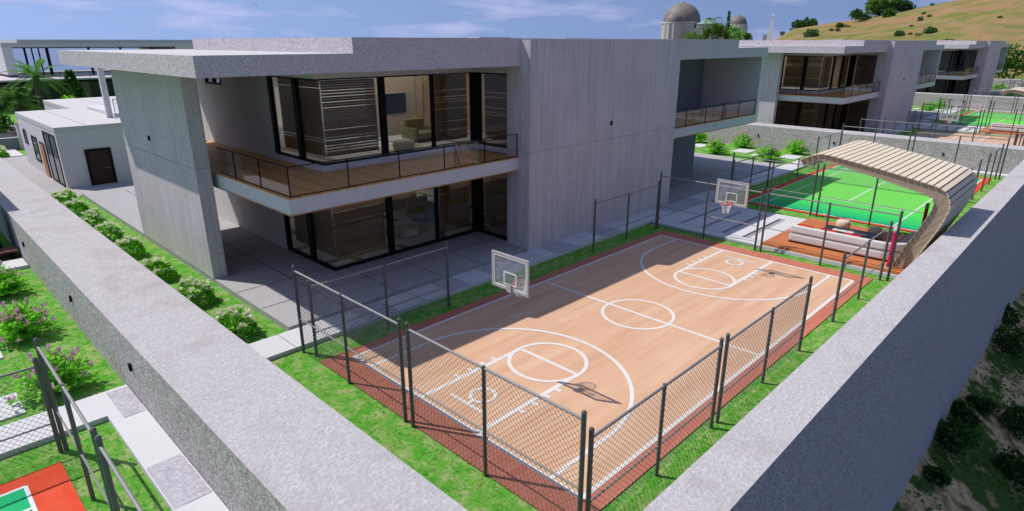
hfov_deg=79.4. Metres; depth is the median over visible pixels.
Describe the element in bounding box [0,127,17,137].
road
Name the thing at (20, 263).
path
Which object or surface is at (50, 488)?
tennis court
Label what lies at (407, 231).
pouf
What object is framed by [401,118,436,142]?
armchair
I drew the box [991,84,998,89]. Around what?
flowering bush
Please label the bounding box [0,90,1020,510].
lawn
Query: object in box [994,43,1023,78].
leafy tree
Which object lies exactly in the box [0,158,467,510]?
boundary wall
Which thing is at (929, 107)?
flowering bush
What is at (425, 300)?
path joint
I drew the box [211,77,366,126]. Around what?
rear window
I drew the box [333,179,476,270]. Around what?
front window
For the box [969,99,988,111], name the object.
basketball hoop
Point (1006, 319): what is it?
slope bush
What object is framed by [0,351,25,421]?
stepping slab
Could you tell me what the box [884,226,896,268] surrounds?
pink post
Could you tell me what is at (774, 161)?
fence panel
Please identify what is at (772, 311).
fence panel
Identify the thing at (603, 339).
basketball court
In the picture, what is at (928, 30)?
hill bush
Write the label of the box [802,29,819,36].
hill bush
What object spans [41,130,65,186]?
glass door
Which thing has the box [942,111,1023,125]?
tennis court
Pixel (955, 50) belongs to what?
front window
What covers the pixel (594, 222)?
fence panel
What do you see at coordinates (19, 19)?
sky
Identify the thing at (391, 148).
rug
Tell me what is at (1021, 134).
fence panel
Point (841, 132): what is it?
fence panel
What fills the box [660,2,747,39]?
observatory
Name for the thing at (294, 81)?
side window
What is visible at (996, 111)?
tennis net
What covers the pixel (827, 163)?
tennis net
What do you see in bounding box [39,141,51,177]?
side door
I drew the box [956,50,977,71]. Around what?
return window
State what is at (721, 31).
ridge tree
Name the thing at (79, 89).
conifer tree
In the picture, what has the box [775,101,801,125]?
side window
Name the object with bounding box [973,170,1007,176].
path
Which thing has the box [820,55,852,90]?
front window
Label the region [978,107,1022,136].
fence panel
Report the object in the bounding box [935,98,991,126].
fence panel
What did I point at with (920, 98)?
boundary wall
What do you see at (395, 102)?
television
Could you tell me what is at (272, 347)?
path
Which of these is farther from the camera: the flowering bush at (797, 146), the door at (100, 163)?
the flowering bush at (797, 146)
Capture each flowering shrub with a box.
[0,145,8,157]
[50,187,80,203]
[63,198,90,216]
[80,208,109,226]
[93,221,126,241]
[114,235,146,257]
[142,256,178,282]
[176,276,216,307]
[213,303,260,336]
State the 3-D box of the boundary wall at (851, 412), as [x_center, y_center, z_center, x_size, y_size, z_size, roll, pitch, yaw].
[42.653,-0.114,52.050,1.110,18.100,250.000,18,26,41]
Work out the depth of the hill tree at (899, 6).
341.52 m
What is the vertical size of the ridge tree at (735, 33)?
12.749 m
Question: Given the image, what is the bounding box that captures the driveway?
[2,156,133,196]
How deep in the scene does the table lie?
31.46 m
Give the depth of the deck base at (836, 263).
29.53 m
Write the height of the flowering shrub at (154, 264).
1.231 m
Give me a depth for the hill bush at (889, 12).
328.68 m
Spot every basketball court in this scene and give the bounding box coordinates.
[320,230,872,510]
[908,130,1023,145]
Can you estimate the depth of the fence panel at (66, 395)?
13.82 m
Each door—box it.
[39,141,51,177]
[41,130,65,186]
[84,147,117,185]
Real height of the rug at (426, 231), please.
0.017 m
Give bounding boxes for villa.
[0,39,193,105]
[57,37,767,278]
[739,39,944,132]
[915,40,1009,95]
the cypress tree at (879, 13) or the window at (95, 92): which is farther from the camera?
the cypress tree at (879, 13)
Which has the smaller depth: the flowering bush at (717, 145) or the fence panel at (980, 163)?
the fence panel at (980, 163)
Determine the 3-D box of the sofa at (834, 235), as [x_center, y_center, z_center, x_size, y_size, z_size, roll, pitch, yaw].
[17.875,-1.123,31.401,5.453,0.940,5.083,18,26,41]
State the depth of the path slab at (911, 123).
73.79 m
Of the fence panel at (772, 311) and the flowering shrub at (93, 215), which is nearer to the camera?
the fence panel at (772, 311)
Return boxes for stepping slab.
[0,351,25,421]
[695,143,803,159]
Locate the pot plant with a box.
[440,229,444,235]
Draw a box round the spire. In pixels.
[762,14,774,39]
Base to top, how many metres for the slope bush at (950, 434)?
2.273 m
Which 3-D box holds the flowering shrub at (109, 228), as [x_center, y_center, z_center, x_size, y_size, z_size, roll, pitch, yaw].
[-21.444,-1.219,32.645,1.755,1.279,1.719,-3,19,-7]
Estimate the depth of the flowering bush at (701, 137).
64.18 m
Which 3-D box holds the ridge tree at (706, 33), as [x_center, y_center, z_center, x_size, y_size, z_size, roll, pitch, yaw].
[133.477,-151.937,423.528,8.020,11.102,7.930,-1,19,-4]
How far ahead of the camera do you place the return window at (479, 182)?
33.03 m
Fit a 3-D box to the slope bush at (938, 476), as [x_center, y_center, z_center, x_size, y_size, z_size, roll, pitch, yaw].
[20.794,10.882,30.258,1.492,1.317,1.286,18,26,41]
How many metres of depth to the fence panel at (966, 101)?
92.05 m
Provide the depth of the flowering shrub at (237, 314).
21.92 m
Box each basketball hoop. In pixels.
[492,250,529,297]
[715,179,749,213]
[939,108,960,122]
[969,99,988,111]
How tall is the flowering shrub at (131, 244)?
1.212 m
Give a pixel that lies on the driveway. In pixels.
(35, 175)
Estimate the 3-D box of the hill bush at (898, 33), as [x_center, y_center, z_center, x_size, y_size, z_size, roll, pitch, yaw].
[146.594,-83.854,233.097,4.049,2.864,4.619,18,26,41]
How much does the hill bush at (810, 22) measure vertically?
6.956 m
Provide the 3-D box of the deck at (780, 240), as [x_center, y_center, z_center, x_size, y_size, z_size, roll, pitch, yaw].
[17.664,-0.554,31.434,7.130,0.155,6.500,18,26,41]
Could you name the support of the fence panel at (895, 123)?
on the lawn at (462, 482)
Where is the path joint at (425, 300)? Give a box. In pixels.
[277,167,783,346]
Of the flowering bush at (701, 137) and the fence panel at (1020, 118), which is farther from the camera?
the fence panel at (1020, 118)
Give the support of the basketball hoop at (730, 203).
on the basketball court at (603, 339)
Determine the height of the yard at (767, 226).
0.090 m
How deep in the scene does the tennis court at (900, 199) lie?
41.31 m
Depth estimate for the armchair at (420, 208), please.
35.86 m
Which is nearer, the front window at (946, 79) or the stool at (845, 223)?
the stool at (845, 223)
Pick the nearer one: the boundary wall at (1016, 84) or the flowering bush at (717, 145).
the flowering bush at (717, 145)
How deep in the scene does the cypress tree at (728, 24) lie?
417.85 m
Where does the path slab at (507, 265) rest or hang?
on the path at (272, 347)
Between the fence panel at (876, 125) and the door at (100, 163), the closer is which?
the door at (100, 163)
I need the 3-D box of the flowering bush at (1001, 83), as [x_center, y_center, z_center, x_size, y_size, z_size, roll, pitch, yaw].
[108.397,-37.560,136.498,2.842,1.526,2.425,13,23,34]
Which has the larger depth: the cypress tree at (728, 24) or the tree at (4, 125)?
the cypress tree at (728, 24)
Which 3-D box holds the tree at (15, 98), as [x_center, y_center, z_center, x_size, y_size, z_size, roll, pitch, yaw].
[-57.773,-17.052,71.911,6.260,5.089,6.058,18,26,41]
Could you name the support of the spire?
on the hills
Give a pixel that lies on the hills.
(967, 20)
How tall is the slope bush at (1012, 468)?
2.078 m
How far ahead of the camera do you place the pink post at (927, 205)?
31.46 m
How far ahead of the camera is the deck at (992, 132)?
70.06 m
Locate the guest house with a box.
[15,96,132,187]
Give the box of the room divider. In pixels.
[414,76,439,124]
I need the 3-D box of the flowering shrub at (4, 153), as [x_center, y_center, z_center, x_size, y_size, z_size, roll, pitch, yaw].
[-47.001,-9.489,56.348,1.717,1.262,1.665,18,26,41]
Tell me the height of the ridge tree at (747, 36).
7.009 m
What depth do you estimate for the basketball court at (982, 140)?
68.04 m
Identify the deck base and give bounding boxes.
[762,245,897,278]
[977,132,1023,137]
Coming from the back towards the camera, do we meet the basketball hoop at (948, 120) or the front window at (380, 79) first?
the basketball hoop at (948, 120)
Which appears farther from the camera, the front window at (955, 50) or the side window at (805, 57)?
the front window at (955, 50)
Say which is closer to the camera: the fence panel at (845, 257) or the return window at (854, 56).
the fence panel at (845, 257)
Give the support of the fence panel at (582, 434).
on the lawn at (462, 482)
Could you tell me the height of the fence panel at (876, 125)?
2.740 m
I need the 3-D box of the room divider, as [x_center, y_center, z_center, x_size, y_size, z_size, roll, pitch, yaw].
[-5.028,-9.289,36.546,0.300,4.078,2.000,18,26,41]
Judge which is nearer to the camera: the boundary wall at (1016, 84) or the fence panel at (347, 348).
the fence panel at (347, 348)
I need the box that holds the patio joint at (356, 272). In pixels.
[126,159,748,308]
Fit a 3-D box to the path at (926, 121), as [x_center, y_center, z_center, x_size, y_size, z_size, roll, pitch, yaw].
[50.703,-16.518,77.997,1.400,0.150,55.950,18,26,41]
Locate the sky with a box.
[0,0,954,39]
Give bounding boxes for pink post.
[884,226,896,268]
[921,203,929,223]
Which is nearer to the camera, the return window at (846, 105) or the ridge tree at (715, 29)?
the return window at (846, 105)
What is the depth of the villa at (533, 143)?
29.85 m
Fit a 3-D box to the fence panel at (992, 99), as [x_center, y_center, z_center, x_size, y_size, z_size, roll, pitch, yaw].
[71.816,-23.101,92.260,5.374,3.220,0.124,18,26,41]
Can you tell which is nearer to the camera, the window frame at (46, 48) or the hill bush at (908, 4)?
the window frame at (46, 48)
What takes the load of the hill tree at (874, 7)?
on the hills
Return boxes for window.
[12,48,137,71]
[22,128,28,143]
[30,135,42,162]
[73,81,114,97]
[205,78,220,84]
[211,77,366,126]
[266,76,321,164]
[283,213,334,269]
[314,72,475,165]
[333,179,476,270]
[474,72,506,147]
[476,178,506,239]
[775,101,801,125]
[779,56,823,90]
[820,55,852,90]
[823,104,844,129]
[840,99,869,130]
[848,55,877,87]
[943,79,952,93]
[944,50,959,72]
[951,79,970,93]
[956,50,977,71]
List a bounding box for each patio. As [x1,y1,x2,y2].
[81,152,780,330]
[840,110,939,132]
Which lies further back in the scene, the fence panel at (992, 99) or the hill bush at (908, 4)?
the hill bush at (908, 4)
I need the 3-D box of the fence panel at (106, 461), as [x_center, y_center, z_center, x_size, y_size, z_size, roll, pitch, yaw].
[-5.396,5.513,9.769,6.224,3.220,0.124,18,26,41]
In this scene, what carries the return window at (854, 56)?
in the villa at (836, 84)
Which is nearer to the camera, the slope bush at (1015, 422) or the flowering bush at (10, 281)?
the flowering bush at (10, 281)
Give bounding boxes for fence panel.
[0,357,63,471]
[33,338,112,510]
[94,435,143,510]
[291,265,407,421]
[306,241,449,356]
[405,321,586,510]
[585,337,723,510]
[592,181,659,251]
[657,172,763,249]
[715,276,812,422]
[728,153,818,215]
[730,149,772,199]
[759,189,903,280]
[813,129,842,168]
[815,164,933,225]
[831,221,892,321]
[840,123,912,151]
[859,117,932,137]
[866,117,885,133]
[904,107,922,134]
[911,130,1010,178]
[919,102,982,133]
[933,123,1018,144]
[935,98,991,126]
[936,99,950,121]
[960,92,972,112]
[968,89,1016,112]
[971,159,982,199]
[975,87,1021,96]
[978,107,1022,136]
[980,144,1004,190]
[988,100,1023,125]
[1015,132,1023,145]
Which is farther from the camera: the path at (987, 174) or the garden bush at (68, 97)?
the garden bush at (68, 97)
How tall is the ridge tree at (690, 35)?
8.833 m
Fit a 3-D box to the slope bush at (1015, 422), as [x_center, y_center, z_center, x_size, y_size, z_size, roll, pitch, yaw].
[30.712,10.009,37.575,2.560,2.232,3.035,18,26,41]
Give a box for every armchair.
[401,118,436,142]
[406,195,441,222]
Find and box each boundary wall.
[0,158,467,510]
[642,160,1023,510]
[704,122,1023,173]
[912,92,1023,111]
[992,79,1023,88]
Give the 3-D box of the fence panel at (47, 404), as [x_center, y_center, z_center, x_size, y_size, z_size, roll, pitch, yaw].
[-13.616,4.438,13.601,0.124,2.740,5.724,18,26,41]
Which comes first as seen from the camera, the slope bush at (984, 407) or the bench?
the bench
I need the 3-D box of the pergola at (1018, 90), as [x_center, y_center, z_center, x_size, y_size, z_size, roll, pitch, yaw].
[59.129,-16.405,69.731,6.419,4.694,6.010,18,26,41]
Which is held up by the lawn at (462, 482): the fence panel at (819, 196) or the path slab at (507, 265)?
the fence panel at (819, 196)
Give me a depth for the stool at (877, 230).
32.01 m
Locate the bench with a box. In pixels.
[0,246,17,258]
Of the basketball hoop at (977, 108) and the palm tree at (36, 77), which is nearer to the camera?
the basketball hoop at (977, 108)
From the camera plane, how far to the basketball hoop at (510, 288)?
18.09 m
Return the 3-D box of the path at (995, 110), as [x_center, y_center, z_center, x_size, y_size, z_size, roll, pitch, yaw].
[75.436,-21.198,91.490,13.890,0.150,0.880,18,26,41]
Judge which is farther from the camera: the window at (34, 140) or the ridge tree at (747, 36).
the ridge tree at (747, 36)
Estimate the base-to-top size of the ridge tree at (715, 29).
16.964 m
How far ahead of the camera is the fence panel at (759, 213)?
32.40 m
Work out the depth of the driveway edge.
57.77 m
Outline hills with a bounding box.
[775,0,1023,78]
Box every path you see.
[0,258,28,270]
[0,385,141,458]
[107,404,228,510]
[248,160,821,360]
[881,108,959,134]
[965,109,1023,113]
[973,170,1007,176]
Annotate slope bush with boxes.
[922,463,952,488]
[934,417,979,455]
[950,399,981,428]
[965,393,997,416]
[990,324,1023,360]
[992,446,1023,492]
[993,404,1023,439]
[1002,303,1022,325]
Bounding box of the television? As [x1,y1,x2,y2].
[385,93,406,113]
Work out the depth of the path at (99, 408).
16.97 m
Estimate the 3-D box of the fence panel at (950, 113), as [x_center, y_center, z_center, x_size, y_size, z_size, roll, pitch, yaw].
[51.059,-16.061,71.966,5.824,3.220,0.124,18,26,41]
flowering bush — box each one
[0,260,41,295]
[0,297,58,343]
[4,343,102,404]
[696,133,709,141]
[701,137,728,153]
[729,132,755,146]
[755,143,784,159]
[784,138,811,153]
[920,100,938,110]
[934,100,947,108]
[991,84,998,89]
[997,82,1006,88]
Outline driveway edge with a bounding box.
[7,149,23,156]
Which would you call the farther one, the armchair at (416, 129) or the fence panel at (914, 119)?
the fence panel at (914, 119)
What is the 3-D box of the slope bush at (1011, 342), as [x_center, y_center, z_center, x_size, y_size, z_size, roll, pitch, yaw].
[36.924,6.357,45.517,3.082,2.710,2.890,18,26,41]
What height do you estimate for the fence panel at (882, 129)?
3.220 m
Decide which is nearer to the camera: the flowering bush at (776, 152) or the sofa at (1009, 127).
the flowering bush at (776, 152)
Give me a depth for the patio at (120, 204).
29.09 m
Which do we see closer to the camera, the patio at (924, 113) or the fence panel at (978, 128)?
the fence panel at (978, 128)
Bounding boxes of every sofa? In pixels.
[788,224,914,261]
[990,123,1023,133]
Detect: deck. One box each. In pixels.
[762,218,907,274]
[978,126,1023,135]
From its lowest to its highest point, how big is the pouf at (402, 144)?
0.530 m
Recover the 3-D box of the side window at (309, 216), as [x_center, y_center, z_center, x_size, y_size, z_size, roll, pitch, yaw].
[-9.590,-1.681,28.753,4.390,3.930,0.160,18,26,41]
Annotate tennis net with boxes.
[796,159,919,193]
[956,106,1023,119]
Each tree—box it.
[0,58,73,109]
[0,86,44,122]
[0,114,15,133]
[60,69,89,97]
[682,31,702,38]
[700,26,711,38]
[703,17,724,38]
[711,24,726,38]
[723,11,730,38]
[725,23,744,39]
[743,32,752,39]
[848,7,862,21]
[864,0,889,15]
[875,0,887,15]
[882,0,898,9]
[889,0,911,11]
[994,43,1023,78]
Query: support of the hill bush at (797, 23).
on the hills
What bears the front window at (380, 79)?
in the villa at (533, 143)
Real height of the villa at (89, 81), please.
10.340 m
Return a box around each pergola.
[800,140,976,267]
[1000,87,1023,94]
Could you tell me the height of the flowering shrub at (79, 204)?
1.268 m
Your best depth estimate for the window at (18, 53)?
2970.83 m
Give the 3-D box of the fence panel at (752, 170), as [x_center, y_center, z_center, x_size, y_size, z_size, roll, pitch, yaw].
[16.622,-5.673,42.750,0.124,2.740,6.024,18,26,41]
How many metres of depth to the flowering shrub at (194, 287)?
24.62 m
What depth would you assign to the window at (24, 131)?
51.68 m
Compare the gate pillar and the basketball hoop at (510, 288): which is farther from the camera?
the gate pillar
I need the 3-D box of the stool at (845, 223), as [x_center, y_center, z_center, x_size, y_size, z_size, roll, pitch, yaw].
[18.075,-1.687,33.654,0.750,0.530,0.761,18,26,41]
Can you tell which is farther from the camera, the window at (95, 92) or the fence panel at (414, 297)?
the window at (95, 92)
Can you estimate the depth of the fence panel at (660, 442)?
14.39 m
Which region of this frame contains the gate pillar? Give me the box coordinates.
[14,123,24,148]
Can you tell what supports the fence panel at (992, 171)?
on the lawn at (462, 482)
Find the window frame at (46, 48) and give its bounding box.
[12,47,163,75]
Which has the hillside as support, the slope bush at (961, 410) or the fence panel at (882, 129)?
the slope bush at (961, 410)
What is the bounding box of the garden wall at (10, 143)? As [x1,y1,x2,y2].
[0,137,20,149]
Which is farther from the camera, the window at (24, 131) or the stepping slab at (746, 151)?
the stepping slab at (746, 151)
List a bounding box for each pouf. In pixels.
[393,139,414,150]
[398,224,419,237]
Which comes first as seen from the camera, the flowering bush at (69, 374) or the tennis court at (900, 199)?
the flowering bush at (69, 374)
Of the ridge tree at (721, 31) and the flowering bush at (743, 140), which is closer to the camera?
the flowering bush at (743, 140)
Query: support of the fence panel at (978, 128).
on the lawn at (462, 482)
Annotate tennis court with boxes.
[0,462,85,510]
[739,164,988,231]
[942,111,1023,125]
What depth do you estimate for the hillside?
32.71 m
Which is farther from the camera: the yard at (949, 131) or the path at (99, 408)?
the yard at (949, 131)
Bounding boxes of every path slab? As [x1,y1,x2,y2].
[350,186,737,320]
[881,118,933,133]
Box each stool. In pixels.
[835,219,850,227]
[867,227,883,238]
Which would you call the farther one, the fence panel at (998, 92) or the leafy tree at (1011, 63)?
the leafy tree at (1011, 63)
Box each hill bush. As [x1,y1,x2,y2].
[791,19,807,28]
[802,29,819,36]
[803,17,817,26]
[834,22,846,27]
[858,12,872,20]
[880,7,897,17]
[894,30,905,35]
[901,2,916,10]
[922,27,937,33]
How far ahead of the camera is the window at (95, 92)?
108.87 m
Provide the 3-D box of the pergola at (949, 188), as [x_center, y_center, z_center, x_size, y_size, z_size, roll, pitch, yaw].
[18.373,-2.789,30.479,6.419,4.694,6.010,18,26,41]
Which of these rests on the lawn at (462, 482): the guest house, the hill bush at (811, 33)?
the guest house
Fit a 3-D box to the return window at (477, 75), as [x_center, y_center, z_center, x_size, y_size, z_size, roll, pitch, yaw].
[-0.920,-7.257,30.747,2.610,3.560,0.160,18,26,41]
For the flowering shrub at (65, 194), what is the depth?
39.36 m
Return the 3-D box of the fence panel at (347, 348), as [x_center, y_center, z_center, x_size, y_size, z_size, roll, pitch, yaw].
[-5.040,2.470,18.619,5.924,3.170,0.124,18,26,41]
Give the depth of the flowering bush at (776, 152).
54.23 m
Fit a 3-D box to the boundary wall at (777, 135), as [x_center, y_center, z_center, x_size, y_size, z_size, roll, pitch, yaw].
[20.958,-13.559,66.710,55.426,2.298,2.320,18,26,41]
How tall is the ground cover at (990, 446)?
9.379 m
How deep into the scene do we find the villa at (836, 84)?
68.67 m
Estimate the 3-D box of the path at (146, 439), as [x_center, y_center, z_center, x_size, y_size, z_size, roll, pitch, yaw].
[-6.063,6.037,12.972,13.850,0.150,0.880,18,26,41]
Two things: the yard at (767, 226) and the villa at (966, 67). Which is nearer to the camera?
the yard at (767, 226)
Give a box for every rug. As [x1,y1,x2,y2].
[352,142,428,154]
[366,219,445,245]
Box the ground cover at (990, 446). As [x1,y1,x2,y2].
[902,293,1023,510]
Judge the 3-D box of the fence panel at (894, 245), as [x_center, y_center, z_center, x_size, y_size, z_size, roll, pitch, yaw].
[14.604,-1.063,28.727,5.874,3.220,0.124,18,26,41]
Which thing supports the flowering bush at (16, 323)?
on the lawn at (462, 482)
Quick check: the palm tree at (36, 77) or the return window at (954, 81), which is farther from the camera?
the return window at (954, 81)
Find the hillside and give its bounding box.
[892,284,1023,510]
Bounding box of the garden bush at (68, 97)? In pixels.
[57,95,74,98]
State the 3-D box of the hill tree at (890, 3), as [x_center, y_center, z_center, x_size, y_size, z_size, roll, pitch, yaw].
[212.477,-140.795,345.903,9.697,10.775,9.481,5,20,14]
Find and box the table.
[824,225,877,239]
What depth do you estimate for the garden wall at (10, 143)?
60.12 m
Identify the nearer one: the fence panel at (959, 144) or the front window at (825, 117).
the fence panel at (959, 144)
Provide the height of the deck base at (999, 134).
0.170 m
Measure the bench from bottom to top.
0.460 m
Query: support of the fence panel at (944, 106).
on the lawn at (462, 482)
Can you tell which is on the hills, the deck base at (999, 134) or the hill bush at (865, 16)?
the hill bush at (865, 16)

